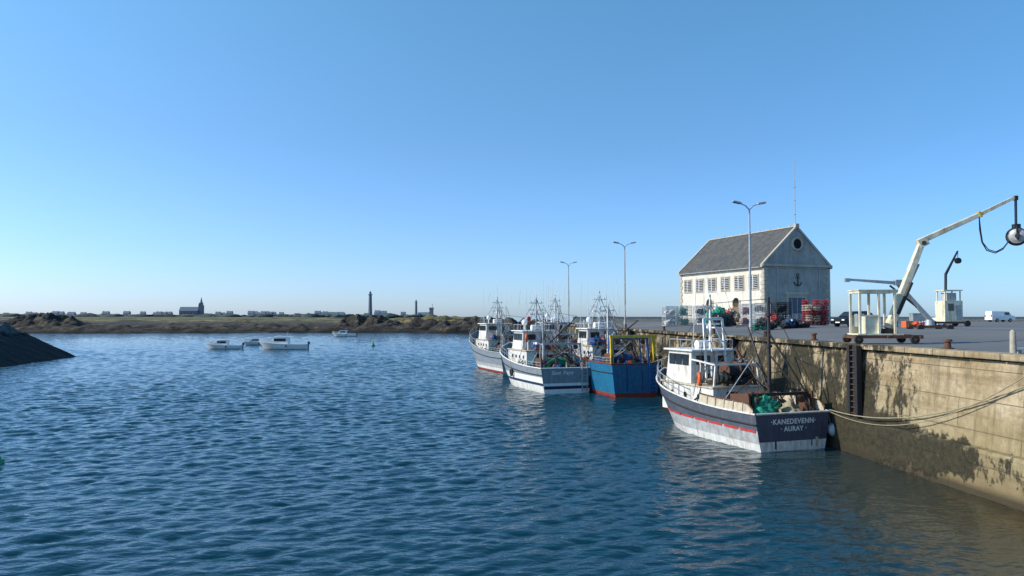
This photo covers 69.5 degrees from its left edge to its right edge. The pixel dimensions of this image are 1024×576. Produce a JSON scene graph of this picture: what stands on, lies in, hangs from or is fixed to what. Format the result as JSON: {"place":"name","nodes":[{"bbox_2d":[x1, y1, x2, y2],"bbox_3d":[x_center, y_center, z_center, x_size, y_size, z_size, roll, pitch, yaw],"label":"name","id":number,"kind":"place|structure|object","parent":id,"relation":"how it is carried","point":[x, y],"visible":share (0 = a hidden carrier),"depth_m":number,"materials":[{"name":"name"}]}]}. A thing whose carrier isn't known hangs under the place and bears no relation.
{"place":"outdoors","nodes":[
{"label":"outdoors","id":0,"kind":"place"},
{"bbox_2d":[0,314,482,328],"bbox_3d":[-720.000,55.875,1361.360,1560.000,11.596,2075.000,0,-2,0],"label":"coast land","id":1,"kind":"structure","parent":0,"point":[185,322],"depth_m":403.76,"materials":[{"name":"green plant"}]},
{"bbox_2d":[0,312,91,327],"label":"rocky islet","id":2,"kind":"object","parent":1,"relation":"on","point":[47,319],"visible":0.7,"depth_m":352.21,"materials":[{"name":"grey stone"}]},
{"bbox_2d":[179,297,203,316],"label":"stone church","id":3,"kind":"structure","parent":1,"relation":"on","point":[199,309],"depth_m":901.32,"materials":[{"name":"grey stone"}]},
{"bbox_2d":[3,310,405,315],"bbox_3d":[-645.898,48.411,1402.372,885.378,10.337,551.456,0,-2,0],"label":"distant village","id":4,"kind":"object","parent":1,"relation":"on","point":[378,312],"visible":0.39,"depth_m":1263.81,"materials":[{"name":"white concrete"}]},
{"bbox_2d":[0,313,437,317],"bbox_3d":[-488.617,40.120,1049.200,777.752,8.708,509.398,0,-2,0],"label":"distant tree line","id":5,"kind":"object","parent":1,"relation":"on","point":[389,315],"visible":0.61,"depth_m":843.34,"materials":[{"name":"green plant"}]},
{"bbox_2d":[335,314,400,327],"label":"rocky islet","id":6,"kind":"object","parent":1,"relation":"on","point":[357,320],"visible":0.56,"depth_m":361.25,"materials":[{"name":"stone"}]},
{"bbox_2d":[368,291,374,314],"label":"granite lighthouse","id":7,"kind":"object","parent":1,"relation":"on","point":[370,304],"visible":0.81,"depth_m":1766.68,"materials":[{"name":"grey stone"}]},
{"bbox_2d":[415,300,421,314],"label":"granite lighthouse","id":8,"kind":"object","parent":1,"relation":"on","point":[416,308],"visible":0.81,"depth_m":1767.15,"materials":[{"name":"grey stone"}]},
{"bbox_2d":[422,304,433,314],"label":"semaphore tower","id":9,"kind":"structure","parent":1,"relation":"on","point":[431,310],"depth_m":1754.96,"materials":[{"name":"grey stone"}]},
{"bbox_2d":[0,316,1023,575],"bbox_3d":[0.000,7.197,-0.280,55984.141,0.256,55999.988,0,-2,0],"label":"sea water","id":10,"kind":"structure","parent":0,"point":[324,454],"depth_m":32.05,"materials":[{"name":"blue liquid"}]},
{"bbox_2d":[0,456,4,463],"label":"navigation buoy","id":11,"kind":"object","parent":10,"relation":"on","point":[2,460],"visible":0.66,"depth_m":36.06,"materials":[{"name":"green plastic"}]},
{"bbox_2d":[0,322,75,366],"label":"rock breakwater","id":12,"kind":"object","parent":10,"relation":"in","point":[17,347],"visible":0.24,"depth_m":119.13,"materials":[{"name":"grey stone"}]},
{"bbox_2d":[15,324,169,332],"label":"rocky islet","id":13,"kind":"object","parent":10,"relation":"in","point":[67,328],"visible":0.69,"depth_m":314.72,"materials":[{"name":"brown stone"}]},
{"bbox_2d":[138,326,270,332],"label":"rocky islet","id":14,"kind":"object","parent":10,"relation":"in","point":[207,329],"visible":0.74,"depth_m":320.10,"materials":[{"name":"brown stone"}]},
{"bbox_2d":[206,339,244,348],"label":"cabin motorboat","id":15,"kind":"object","parent":10,"relation":"on","point":[221,344],"visible":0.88,"depth_m":161.45,"materials":[{"name":"white plastic"}]},
{"bbox_2d":[243,335,270,344],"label":"cabin motorboat","id":16,"kind":"object","parent":10,"relation":"on","point":[253,341],"visible":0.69,"depth_m":183.61,"materials":[{"name":"white plastic"}]},
{"bbox_2d":[258,334,309,348],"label":"cabin motorboat","id":17,"kind":"object","parent":10,"relation":"on","point":[280,343],"visible":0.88,"depth_m":160.18,"materials":[{"name":"white plastic"}]},
{"bbox_2d":[249,323,426,331],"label":"rocky islet","id":18,"kind":"object","parent":10,"relation":"in","point":[301,327],"visible":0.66,"depth_m":328.56,"materials":[{"name":"brown stone"}]},
{"bbox_2d":[332,330,357,335],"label":"cabin motorboat","id":19,"kind":"object","parent":10,"relation":"on","point":[342,333],"visible":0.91,"depth_m":261.35,"materials":[{"name":"white plastic"}]},
{"bbox_2d":[374,317,457,329],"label":"rocky islet","id":20,"kind":"object","parent":10,"relation":"in","point":[420,323],"visible":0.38,"depth_m":339.26,"materials":[{"name":"stone"}]},
{"bbox_2d":[425,316,533,332],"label":"rocky islet","id":21,"kind":"object","parent":10,"relation":"in","point":[466,325],"visible":0.57,"depth_m":319.97,"materials":[{"name":"stone"}]},
{"bbox_2d":[469,285,523,373],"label":"fishing trawler","id":22,"kind":"object","parent":10,"relation":"on","point":[485,339],"visible":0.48,"depth_m":100.29,"materials":[{"name":"white paint"}]},
{"bbox_2d":[480,326,496,329],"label":"windows","id":23,"kind":"structure","parent":22,"relation":"in","point":[490,327],"depth_m":101.60,"materials":[{"name":"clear glass"}]},
{"bbox_2d":[500,280,591,393],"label":"fishing trawler","id":24,"kind":"object","parent":10,"relation":"on","point":[534,359],"visible":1,"depth_m":71.83,"materials":[{"name":"white paint"}]},
{"bbox_2d":[514,334,535,339],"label":"windows","id":25,"kind":"structure","parent":24,"relation":"in","point":[516,336],"depth_m":76.17,"materials":[{"name":"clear glass"}]},
{"bbox_2d":[535,357,587,367],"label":"trawl door","id":26,"kind":"structure","parent":24,"relation":"in","point":[539,360],"depth_m":69.88,"materials":[{"name":"grey metal"}]},
{"bbox_2d":[527,319,574,324],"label":"rocky islet","id":27,"kind":"object","parent":10,"relation":"in","point":[532,321],"visible":0.12,"depth_m":338.58,"materials":[{"name":"stone"}]},
{"bbox_2d":[537,290,578,361],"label":"fishing trawler","id":28,"kind":"object","parent":10,"relation":"on","point":[560,326],"visible":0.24,"depth_m":98.75,"materials":[{"name":"white metal"}]},
{"bbox_2d":[567,277,659,396],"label":"fishing trawler","id":29,"kind":"object","parent":10,"relation":"on","point":[620,372],"visible":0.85,"depth_m":67.57,"materials":[{"name":"blue metal"}]},
{"bbox_2d":[579,332,598,337],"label":"windows","id":30,"kind":"structure","parent":29,"relation":"in","point":[593,334],"depth_m":73.20,"materials":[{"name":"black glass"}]},
{"bbox_2d":[604,353,655,363],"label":"trawl door","id":31,"kind":"structure","parent":29,"relation":"in","point":[607,355],"depth_m":66.78,"materials":[{"name":"metal"}]},
{"bbox_2d":[591,291,641,358],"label":"fishing trawler","id":32,"kind":"object","parent":10,"relation":"on","point":[613,316],"visible":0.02,"depth_m":84.41,"materials":[{"name":"white paint"}]},
{"bbox_2d":[656,276,834,452],"bbox_3d":[13.180,4.426,45.989,5.741,10.453,13.475,1,-2,-19],"label":"fishing trawler","id":33,"kind":"object","parent":10,"relation":"on","point":[709,391],"visible":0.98,"depth_m":42.71,"materials":[{"name":"white paint"}]},
{"bbox_2d":[669,353,688,365],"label":"window frames","id":34,"kind":"structure","parent":33,"relation":"in","point":[669,353],"depth_m":47.17,"materials":[{"name":"white metal"}]},
{"bbox_2d":[669,354,709,364],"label":"windows","id":35,"kind":"structure","parent":33,"relation":"in","point":[671,356],"depth_m":46.93,"materials":[{"name":"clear glass"}]},
{"bbox_2d":[716,354,723,371],"bbox_3d":[13.269,5.085,46.831,0.700,1.785,0.090,1,-2,-19],"label":"aft door","id":36,"kind":"structure","parent":33,"relation":"in","point":[716,354],"depth_m":46.72,"materials":[{"name":"grey metal"}]},
{"bbox_2d":[730,391,814,410],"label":"trawl door","id":37,"kind":"structure","parent":33,"relation":"in","point":[745,397],"depth_m":41.14,"materials":[{"name":"brown metal"}]},
{"bbox_2d":[658,369,1023,510],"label":"wall footing","id":38,"kind":"object","parent":10,"relation":"in","point":[995,476],"depth_m":31.96,"materials":[{"name":"concrete"}]},
{"bbox_2d":[568,326,1023,457],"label":"quay wall","id":39,"kind":"structure","parent":38,"relation":"on","point":[900,385],"depth_m":34.32,"materials":[{"name":"concrete"}]},
{"bbox_2d":[628,329,632,352],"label":"quay ladder","id":40,"kind":"object","parent":39,"relation":"attached to","point":[630,331],"visible":0.12,"depth_m":85.43,"materials":[{"name":"black metal"}]},
{"bbox_2d":[726,336,735,360],"bbox_3d":[16.548,6.420,55.596,0.444,5.500,1.263,0,-2,0],"label":"quay ladder","id":41,"kind":"object","parent":39,"relation":"attached to","point":[728,344],"visible":0.12,"depth_m":55.27,"materials":[{"name":"black metal"}]},
{"bbox_2d":[846,345,862,418],"bbox_3d":[18.090,5.780,38.808,0.437,5.500,1.103,0,-2,0],"label":"quay ladder","id":42,"kind":"object","parent":39,"relation":"attached to","point":[854,379],"visible":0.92,"depth_m":38.58,"materials":[{"name":"black metal"}]},
{"bbox_2d":[0,0,1023,315],"label":"sky","id":43,"kind":"structure","parent":0,"point":[289,157],"materials":[{"name":"blue"}]},
{"bbox_2d":[572,326,901,352],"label":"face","id":44,"kind":"object","parent":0,"point":[780,343],"depth_m":142.69},
{"bbox_2d":[573,322,1023,353],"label":"quay road","id":45,"kind":"structure","parent":0,"point":[986,336],"depth_m":54.13,"materials":[{"name":"grey asphalt"}]},
{"bbox_2d":[560,261,576,323],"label":"street lamp","id":46,"kind":"object","parent":45,"relation":"on","point":[568,288],"visible":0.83,"depth_m":132.99,"materials":[{"name":"grey metal"}]},
{"bbox_2d":[613,241,635,326],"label":"street lamp","id":47,"kind":"object","parent":45,"relation":"on","point":[624,281],"visible":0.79,"depth_m":97.41,"materials":[{"name":"grey metal"}]},
{"bbox_2d":[662,306,677,325],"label":"wire cage stack","id":48,"kind":"object","parent":45,"relation":"on","point":[668,314],"visible":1,"depth_m":99.40,"materials":[{"name":"silver metal"}]},
{"bbox_2d":[677,306,691,324],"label":"wire cage stack","id":49,"kind":"object","parent":45,"relation":"on","point":[682,311],"visible":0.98,"depth_m":99.89,"materials":[{"name":"grey metal"}]},
{"bbox_2d":[693,306,708,324],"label":"wire cage stack","id":50,"kind":"object","parent":45,"relation":"on","point":[703,312],"visible":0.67,"depth_m":98.36,"materials":[{"name":"silver metal"}]},
{"bbox_2d":[705,306,731,326],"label":"fishing net pile","id":51,"kind":"object","parent":45,"relation":"on","point":[717,310],"visible":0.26,"depth_m":88.20,"materials":[{"name":"green fabric"}]},
{"bbox_2d":[711,313,733,327],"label":"lobster pot stack","id":52,"kind":"object","parent":45,"relation":"on","point":[727,320],"visible":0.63,"depth_m":83.86,"materials":[{"name":"black"}]},
{"bbox_2d":[726,307,740,325],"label":"fishing net pile","id":53,"kind":"object","parent":45,"relation":"on","point":[736,315],"visible":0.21,"depth_m":90.32,"materials":[{"name":"beige fabric"}]},
{"bbox_2d":[738,304,754,324],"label":"wire cage stack","id":54,"kind":"object","parent":45,"relation":"on","point":[744,311],"visible":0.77,"depth_m":89.39,"materials":[{"name":"silver metal"}]},
{"bbox_2d":[732,200,766,333],"bbox_3d":[20.350,-1.778,63.113,3.161,11.354,0.320,0,-2,-12],"label":"street lamp","id":55,"kind":"object","parent":45,"relation":"on","point":[750,293],"visible":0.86,"depth_m":63.01,"materials":[{"name":"grey metal"}]},
{"bbox_2d":[678,162,832,322],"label":"stone boathouse","id":56,"kind":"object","parent":45,"relation":"on","point":[792,265],"visible":0.73,"depth_m":108.87,"materials":[{"name":"paint"}]},
{"bbox_2d":[706,303,738,322],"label":"side door","id":57,"kind":"structure","parent":56,"relation":"in","point":[735,308],"depth_m":111.10,"materials":[{"name":"brown wood"}]},
{"bbox_2d":[789,298,804,320],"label":"front door leaf","id":58,"kind":"structure","parent":56,"relation":"in","point":[793,300],"depth_m":106.66,"materials":[{"name":"blue wood"}]},
{"bbox_2d":[752,303,770,324],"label":"wire cage stack","id":59,"kind":"object","parent":45,"relation":"on","point":[757,308],"visible":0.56,"depth_m":79.44,"materials":[{"name":"silver metal"}]},
{"bbox_2d":[753,316,777,329],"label":"fishing net pile","id":60,"kind":"object","parent":45,"relation":"on","point":[773,325],"visible":0.72,"depth_m":71.28,"materials":[{"name":"green fabric"}]},
{"bbox_2d":[771,302,791,324],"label":"wire cage stack","id":61,"kind":"object","parent":45,"relation":"on","point":[782,308],"visible":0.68,"depth_m":78.95,"materials":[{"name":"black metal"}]},
{"bbox_2d":[784,314,801,319],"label":"stack","id":62,"kind":"object","parent":45,"relation":"on","point":[795,316],"visible":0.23,"depth_m":80.35,"materials":[{"name":"plastic"}]},
{"bbox_2d":[778,318,809,328],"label":"fishing net pile","id":63,"kind":"object","parent":45,"relation":"on","point":[787,323],"visible":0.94,"depth_m":72.43,"materials":[{"name":"blue fabric"}]},
{"bbox_2d":[567,324,1023,361],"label":"coping stones","id":64,"kind":"object","parent":45,"relation":"on","point":[1014,357],"visible":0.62,"depth_m":36.60,"materials":[{"name":"concrete"}]},
{"bbox_2d":[829,386,1023,418],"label":"mooring rope","id":65,"kind":"object","parent":64,"relation":"hanging from","point":[934,413],"visible":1,"depth_m":32.25,"materials":[{"name":"beige fabric"}]},
{"bbox_2d":[830,376,1023,425],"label":"mooring rope","id":66,"kind":"object","parent":64,"relation":"hanging from","point":[941,416],"visible":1,"depth_m":31.61,"materials":[{"name":"beige fabric"}]},
{"bbox_2d":[941,339,954,348],"bbox_3d":[19.556,2.522,33.128,0.520,0.440,0.520,0,-2,0],"label":"mooring bollard","id":67,"kind":"object","parent":64,"relation":"on","point":[947,343],"visible":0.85,"depth_m":33.01,"materials":[{"name":"brown metal"}]},
{"bbox_2d":[573,317,1023,322],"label":"wall","id":68,"kind":"structure","parent":45,"relation":"on","point":[900,319],"depth_m":141.97,"materials":[{"name":"stone"}]},
{"bbox_2d":[809,333,817,339],"bbox_3d":[18.452,2.978,45.119,0.520,0.440,0.520,0,-2,0],"label":"mooring bollard","id":69,"kind":"object","parent":45,"relation":"on","point":[813,336],"visible":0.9,"depth_m":45.00,"materials":[{"name":"brown metal"}]},
{"bbox_2d":[801,299,831,326],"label":"lobster pot stack","id":70,"kind":"object","parent":45,"relation":"on","point":[817,316],"visible":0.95,"depth_m":74.96,"materials":[{"name":"red plastic"}]},
{"bbox_2d":[831,311,872,326],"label":"parked car","id":71,"kind":"object","parent":45,"relation":"on","point":[843,318],"visible":0.35,"depth_m":71.85,"materials":[{"name":"paint"}]},
{"bbox_2d":[844,278,953,328],"bbox_3d":[31.475,1.349,60.492,8.350,4.294,1.800,0,-2,0],"label":"quay crane","id":72,"kind":"object","parent":45,"relation":"on","point":[929,322],"visible":0.77,"depth_m":60.37,"materials":[{"name":"metal"}]},
{"bbox_2d":[901,321,912,326],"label":"fish crate stack","id":73,"kind":"object","parent":45,"relation":"on","point":[904,323],"visible":0.78,"depth_m":68.21,"materials":[{"name":"orange plastic"}]},
{"bbox_2d":[909,313,923,321],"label":"van","id":74,"kind":"object","parent":45,"relation":"on","point":[915,317],"visible":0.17,"depth_m":94.45,"materials":[{"name":"white metal"}]},
{"bbox_2d":[912,321,924,324],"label":"fishing net pile","id":75,"kind":"object","parent":45,"relation":"on","point":[918,323],"visible":0.25,"depth_m":65.78,"materials":[{"name":"orange fabric"}]},
{"bbox_2d":[842,196,1023,343],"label":"quay crane","id":76,"kind":"object","parent":45,"relation":"on","point":[862,326],"visible":1,"depth_m":40.02,"materials":[{"name":"metal"}]},
{"bbox_2d":[920,251,970,325],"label":"quay crane","id":77,"kind":"object","parent":45,"relation":"on","point":[948,308],"visible":0.79,"depth_m":74.40,"materials":[{"name":"metal"}]},
{"bbox_2d":[948,304,953,310],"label":"cab window","id":78,"kind":"structure","parent":77,"relation":"in","point":[950,306],"depth_m":74.22,"materials":[{"name":"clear glass"}]},
{"bbox_2d":[956,305,961,319],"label":"cab door","id":79,"kind":"structure","parent":77,"relation":"in","point":[958,307],"depth_m":74.28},
{"bbox_2d":[985,311,1014,321],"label":"parked van","id":80,"kind":"object","parent":45,"relation":"on","point":[997,316],"visible":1,"depth_m":133.15,"materials":[{"name":"white paint"}]},
{"bbox_2d":[1010,330,1016,352],"bbox_3d":[20.050,2.150,29.540,0.247,0.950,0.260,0,-2,0],"label":"granite post","id":81,"kind":"object","parent":45,"relation":"on","point":[1013,345],"visible":0.8,"depth_m":29.45,"materials":[{"name":"stone"}]}
]}

